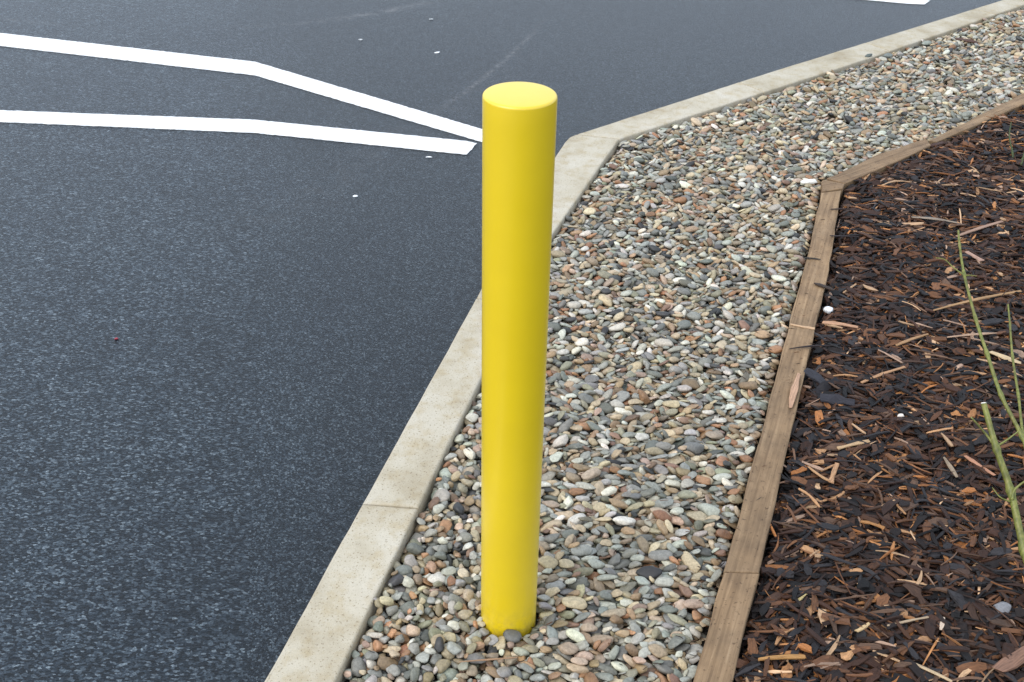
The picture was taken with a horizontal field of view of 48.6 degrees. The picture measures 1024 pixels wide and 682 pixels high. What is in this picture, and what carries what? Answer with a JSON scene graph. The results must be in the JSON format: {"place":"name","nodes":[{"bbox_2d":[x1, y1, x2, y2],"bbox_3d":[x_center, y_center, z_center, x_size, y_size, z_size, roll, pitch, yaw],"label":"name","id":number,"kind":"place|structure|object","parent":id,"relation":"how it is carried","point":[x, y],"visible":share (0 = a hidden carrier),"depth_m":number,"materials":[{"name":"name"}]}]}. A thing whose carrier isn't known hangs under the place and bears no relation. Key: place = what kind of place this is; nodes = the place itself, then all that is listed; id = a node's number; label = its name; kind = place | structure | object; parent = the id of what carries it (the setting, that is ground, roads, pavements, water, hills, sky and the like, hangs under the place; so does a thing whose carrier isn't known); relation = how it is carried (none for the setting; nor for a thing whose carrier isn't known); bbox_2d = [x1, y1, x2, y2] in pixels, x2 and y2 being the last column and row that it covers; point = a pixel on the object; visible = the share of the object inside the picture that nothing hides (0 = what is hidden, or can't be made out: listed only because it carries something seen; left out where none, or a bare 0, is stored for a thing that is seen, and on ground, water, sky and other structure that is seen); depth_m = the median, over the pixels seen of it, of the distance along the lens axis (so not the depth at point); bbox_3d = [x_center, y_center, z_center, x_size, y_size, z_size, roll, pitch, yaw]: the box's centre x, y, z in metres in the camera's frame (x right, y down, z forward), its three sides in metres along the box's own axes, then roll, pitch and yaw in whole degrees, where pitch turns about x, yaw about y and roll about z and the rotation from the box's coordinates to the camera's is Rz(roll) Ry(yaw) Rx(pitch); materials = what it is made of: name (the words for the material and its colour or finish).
{"place":"outdoors","nodes":[
{"label":"outdoors","id":0,"kind":"place"},
{"bbox_2d":[0,0,1001,681],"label":"car park asphalt","id":1,"kind":"object","parent":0,"point":[194,456],"visible":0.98,"depth_m":3.72,"materials":[{"name":"grey asphalt"}]},
{"bbox_2d":[265,505,417,681],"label":"kerb stone","id":2,"kind":"object","parent":1,"relation":"on","point":[331,628],"visible":0.9,"depth_m":2.31,"materials":[{"name":"concrete"}]},
{"bbox_2d":[363,299,481,514],"bbox_3d":[-0.160,0.197,2.981,0.131,0.176,0.961,9,34,12],"label":"kerb stone","id":3,"kind":"object","parent":1,"relation":"on","point":[413,466],"visible":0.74,"depth_m":2.80,"materials":[{"name":"concrete"}]},
{"bbox_2d":[477,289,481,298],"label":"kerb stone","id":4,"kind":"object","parent":1,"relation":"on","point":[479,296],"visible":0.03,"depth_m":3.34,"materials":[{"name":"concrete"}]},
{"bbox_2d":[551,135,618,248],"bbox_3d":[0.174,-0.490,4.057,0.185,0.176,0.903,11,34,15],"label":"kerb stone","id":5,"kind":"object","parent":1,"relation":"on","point":[581,161],"visible":0.47,"depth_m":4.11,"materials":[{"name":"concrete"}]},
{"bbox_2d":[578,83,762,148],"bbox_3d":[0.659,-0.858,4.644,0.950,0.176,0.145,-23,40,-33],"label":"kerb stone","id":6,"kind":"object","parent":1,"relation":"on","point":[679,113],"visible":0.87,"depth_m":4.58,"materials":[{"name":"concrete"}]},
{"bbox_2d":[693,573,758,681],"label":"timber board","id":7,"kind":"object","parent":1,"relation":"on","point":[727,630],"visible":0.94,"depth_m":2.25,"materials":[{"name":"brown wood"}]},
{"bbox_2d":[740,43,888,95],"bbox_3d":[1.373,-1.164,5.140,0.905,0.176,0.151,-23,40,-33],"label":"kerb stone","id":8,"kind":"object","parent":1,"relation":"on","point":[781,80],"visible":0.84,"depth_m":5.06,"materials":[{"name":"concrete"}]},
{"bbox_2d":[819,180,844,211],"bbox_3d":[1.135,-0.483,4.044,0.079,0.151,0.101,7,33,9],"label":"timber peg","id":9,"kind":"object","parent":1,"relation":"on","point":[828,186],"visible":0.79,"depth_m":4.01,"materials":[{"name":"brown wood"}]},
{"bbox_2d":[827,139,930,206],"bbox_3d":[1.379,-0.612,4.253,0.608,0.154,0.081,-24,40,-33],"label":"timber board","id":10,"kind":"object","parent":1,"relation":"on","point":[880,162],"visible":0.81,"depth_m":4.18,"materials":[{"name":"brown wood"}]},
{"bbox_2d":[867,9,994,53],"bbox_3d":[2.080,-1.469,5.636,0.938,0.176,0.143,-23,40,-33],"label":"kerb stone","id":11,"kind":"object","parent":1,"relation":"on","point":[903,40],"visible":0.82,"depth_m":5.55,"materials":[{"name":"concrete"}]},
{"bbox_2d":[929,93,1023,148],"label":"timber board","id":12,"kind":"object","parent":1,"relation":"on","point":[1015,104],"visible":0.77,"depth_m":4.58,"materials":[{"name":"brown wood"}]},
{"bbox_2d":[975,0,1023,16],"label":"kerb stone","id":13,"kind":"object","parent":1,"relation":"on","point":[1003,7],"visible":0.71,"depth_m":5.92,"materials":[{"name":"concrete"}]},
{"bbox_2d":[343,8,1023,681],"bbox_3d":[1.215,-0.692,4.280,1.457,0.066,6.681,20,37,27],"label":"gravel","id":14,"kind":"structure","parent":0,"point":[793,136],"depth_m":3.02,"materials":[{"name":"grey gravel"}]},
{"bbox_2d":[459,657,517,661],"bbox_3d":[-0.045,0.613,2.178,0.114,0.004,0.004,-3,33,-6],"label":"dead twig","id":15,"kind":"object","parent":14,"relation":"on","point":[488,659],"visible":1,"depth_m":2.18,"materials":[{"name":"brown wood"}]},
{"bbox_2d":[800,179,817,183],"bbox_3d":[1.064,-0.570,4.054,0.063,0.019,0.023,-6,39,-2],"label":"stone","id":16,"kind":"object","parent":14,"relation":"on","point":[810,181],"visible":1,"depth_m":4.05,"materials":[{"name":"white stone"}]},
{"bbox_2d":[883,53,892,57],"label":"stone","id":17,"kind":"object","parent":14,"relation":"on","point":[888,55],"visible":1,"depth_m":5.22,"materials":[{"name":"grey stone"}]},
{"bbox_2d":[955,38,978,42],"bbox_3d":[2.183,-1.446,5.453,0.040,0.014,0.115,-25,41,-35],"label":"dead leaf","id":18,"kind":"object","parent":14,"relation":"on","point":[968,40],"visible":1,"depth_m":5.44,"materials":[{"name":"brown plant"}]},
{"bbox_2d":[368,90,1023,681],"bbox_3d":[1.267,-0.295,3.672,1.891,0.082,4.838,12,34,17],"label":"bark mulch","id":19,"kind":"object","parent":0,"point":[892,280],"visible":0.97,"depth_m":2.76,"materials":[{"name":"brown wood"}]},
{"bbox_2d":[481,82,557,642],"bbox_3d":[0.001,0.140,2.036,0.113,1.221,0.113,1,33,0],"label":"bollard","id":20,"kind":"object","parent":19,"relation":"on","point":[519,120],"visible":0.97,"depth_m":1.89,"materials":[{"name":"yellow metal"}]},
{"bbox_2d":[758,654,805,660],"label":"bark chip","id":21,"kind":"object","parent":19,"relation":"on","point":[788,656],"visible":1,"depth_m":2.20,"materials":[{"name":"brown wood"}]},
{"bbox_2d":[723,191,840,594],"bbox_3d":[0.808,0.042,3.223,0.082,0.152,2.024,11,34,15],"label":"timber board","id":22,"kind":"object","parent":19,"relation":"on","point":[746,554],"visible":0.93,"depth_m":2.87,"materials":[{"name":"brown wood"}]},
{"bbox_2d":[789,373,800,407],"bbox_3d":[0.734,0.123,2.940,0.019,0.013,0.170,13,35,17],"label":"bark chip","id":23,"kind":"object","parent":22,"relation":"on","point":[794,390],"visible":1,"depth_m":2.92,"materials":[{"name":"beige wood"}]},
{"bbox_2d":[790,323,814,329],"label":"bark chip","id":24,"kind":"object","parent":22,"relation":"on","point":[808,327],"visible":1,"depth_m":3.21,"materials":[{"name":"beige wood"}]},
{"bbox_2d":[789,345,832,348],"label":"bark chip","id":25,"kind":"object","parent":22,"relation":"on","point":[810,346],"visible":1,"depth_m":3.11,"materials":[{"name":"black wood"}]},
{"bbox_2d":[814,283,834,290],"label":"bark chip","id":26,"kind":"object","parent":22,"relation":"on","point":[824,286],"visible":1,"depth_m":3.40,"materials":[{"name":"black wood"}]},
{"bbox_2d":[830,208,849,209],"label":"bark chip","id":27,"kind":"object","parent":22,"relation":"on","point":[839,209],"visible":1,"depth_m":3.85,"materials":[{"name":"brown wood"}]},
{"bbox_2d":[808,466,829,480],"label":"bark chip","id":28,"kind":"object","parent":19,"relation":"on","point":[818,474],"visible":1,"depth_m":2.67,"materials":[{"name":"beige wood"}]},
{"bbox_2d":[812,377,839,394],"bbox_3d":[0.832,0.119,2.997,0.083,0.025,0.027,-20,38,-29],"label":"bark chip","id":29,"kind":"object","parent":19,"relation":"on","point":[823,386],"visible":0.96,"depth_m":2.99,"materials":[{"name":"black wood"}]},
{"bbox_2d":[804,368,825,383],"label":"bark chip","id":30,"kind":"object","parent":29,"relation":"on","point":[815,376],"visible":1,"depth_m":3.02,"materials":[{"name":"black wood"}]},
{"bbox_2d":[823,306,832,313],"bbox_3d":[0.931,-0.090,3.338,0.028,0.020,0.023,21,38,27],"label":"stone","id":31,"kind":"object","parent":19,"relation":"on","point":[828,309],"visible":1,"depth_m":3.33,"materials":[{"name":"white stone"}]},
{"bbox_2d":[828,462,838,483],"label":"bark chip","id":32,"kind":"object","parent":19,"relation":"on","point":[834,471],"visible":1,"depth_m":2.67,"materials":[{"name":"beige wood"}]},
{"bbox_2d":[820,393,854,405],"bbox_3d":[0.840,0.152,2.929,0.089,0.022,0.031,9,34,12],"label":"bark chip","id":33,"kind":"object","parent":19,"relation":"on","point":[831,399],"visible":1,"depth_m":2.92,"materials":[{"name":"black wood"}]},
{"bbox_2d":[822,321,857,328],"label":"bark chip","id":34,"kind":"object","parent":19,"relation":"on","point":[837,323],"visible":1,"depth_m":3.25,"materials":[{"name":"beige wood"}]},
{"bbox_2d":[830,235,858,236],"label":"bark chip","id":35,"kind":"object","parent":19,"relation":"on","point":[843,236],"visible":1,"depth_m":3.68,"materials":[{"name":"black wood"}]},
{"bbox_2d":[837,439,869,449],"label":"bark chip","id":36,"kind":"object","parent":19,"relation":"on","point":[851,444],"visible":1,"depth_m":2.76,"materials":[{"name":"beige wood"}]},
{"bbox_2d":[855,622,869,631],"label":"bark chip","id":37,"kind":"object","parent":19,"relation":"on","point":[862,628],"visible":1,"depth_m":2.27,"materials":[{"name":"beige wood"}]},
{"bbox_2d":[860,520,884,528],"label":"bark chip","id":38,"kind":"object","parent":19,"relation":"on","point":[871,523],"visible":1,"depth_m":2.55,"materials":[{"name":"orange wood"}]},
{"bbox_2d":[860,366,905,383],"bbox_3d":[0.996,0.089,3.041,0.158,0.009,0.012,-15,36,-24],"label":"bark chip","id":39,"kind":"object","parent":19,"relation":"on","point":[886,372],"visible":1,"depth_m":3.04,"materials":[{"name":"beige wood"}]},
{"bbox_2d":[878,349,902,363],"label":"bark chip","id":40,"kind":"object","parent":19,"relation":"on","point":[889,355],"visible":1,"depth_m":3.10,"materials":[{"name":"brown wood"}]},
{"bbox_2d":[887,616,928,625],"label":"bark chip","id":41,"kind":"object","parent":19,"relation":"on","point":[906,621],"visible":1,"depth_m":2.29,"materials":[{"name":"beige wood"}]},
{"bbox_2d":[895,333,928,345],"bbox_3d":[1.125,-0.005,3.189,0.124,0.006,0.011,-16,37,-25],"label":"bark chip","id":42,"kind":"object","parent":19,"relation":"on","point":[908,340],"visible":1,"depth_m":3.18,"materials":[{"name":"beige wood"}]},
{"bbox_2d":[916,663,951,681],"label":"bark chip","id":43,"kind":"object","parent":19,"relation":"on","point":[934,672],"visible":1,"depth_m":2.17,"materials":[{"name":"beige wood"}]},
{"bbox_2d":[911,216,956,222],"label":"bark chip","id":44,"kind":"object","parent":19,"relation":"on","point":[931,218],"visible":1,"depth_m":3.82,"materials":[{"name":"grey wood"}]},
{"bbox_2d":[930,142,943,147],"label":"bark chip","id":45,"kind":"object","parent":19,"relation":"on","point":[936,144],"visible":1,"depth_m":4.34,"materials":[{"name":"brown wood"}]},
{"bbox_2d":[939,617,944,629],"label":"bark chip","id":46,"kind":"object","parent":19,"relation":"on","point":[941,624],"visible":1,"depth_m":2.28,"materials":[{"name":"white wood"}]},
{"bbox_2d":[943,457,957,476],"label":"bark chip","id":47,"kind":"object","parent":19,"relation":"on","point":[950,466],"visible":1,"depth_m":2.71,"materials":[{"name":"grey wood"}]},
{"bbox_2d":[947,332,995,337],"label":"bark chip","id":48,"kind":"object","parent":19,"relation":"on","point":[985,333],"visible":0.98,"depth_m":3.20,"materials":[{"name":"beige wood"}]},
{"bbox_2d":[965,251,983,260],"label":"bark chip","id":49,"kind":"object","parent":19,"relation":"on","point":[974,256],"visible":1,"depth_m":3.61,"materials":[{"name":"beige wood"}]},
{"bbox_2d":[933,290,1021,310],"bbox_3d":[1.384,-0.122,3.365,0.338,0.012,0.010,-12,35,-20],"label":"bark chip","id":50,"kind":"object","parent":19,"relation":"on","point":[981,298],"visible":1,"depth_m":3.36,"materials":[{"name":"brown wood"}]},
{"bbox_2d":[936,230,1023,563],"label":"pruned shrub","id":51,"kind":"object","parent":19,"relation":"on","point":[1010,489],"visible":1,"depth_m":2.35,"materials":[{"name":"green plant"}]},
{"bbox_2d":[964,455,995,475],"bbox_3d":[1.119,0.299,2.714,0.010,0.010,0.086,-22,39,-31],"label":"bark chip","id":52,"kind":"object","parent":19,"relation":"on","point":[977,463],"visible":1,"depth_m":2.71,"materials":[{"name":"brown wood"}]},
{"bbox_2d":[956,220,1003,236],"bbox_3d":[1.562,-0.375,3.783,0.220,0.010,0.012,-16,37,-24],"label":"bark chip","id":53,"kind":"object","parent":19,"relation":"on","point":[979,228],"visible":1,"depth_m":3.78,"materials":[{"name":"brown wood"}]},
{"bbox_2d":[993,601,1011,612],"bbox_3d":[1.010,0.551,2.333,0.038,0.022,0.034,-23,45,-26],"label":"stone","id":54,"kind":"object","parent":19,"relation":"on","point":[1002,606],"visible":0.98,"depth_m":2.33,"materials":[{"name":"grey stone"}]},
{"bbox_2d":[989,351,1020,363],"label":"bark chip","id":55,"kind":"object","parent":19,"relation":"on","point":[1005,357],"visible":0.89,"depth_m":3.10,"materials":[{"name":"beige wood"}]},
{"bbox_2d":[992,646,1023,671],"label":"bark chip","id":56,"kind":"object","parent":19,"relation":"on","point":[1015,660],"visible":1,"depth_m":2.19,"materials":[{"name":"brown wood"}]},
{"bbox_2d":[1008,122,1023,166],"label":"sprig","id":57,"kind":"object","parent":19,"relation":"on","point":[1012,153],"visible":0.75,"depth_m":4.26,"materials":[{"name":"green plant"}]}
]}

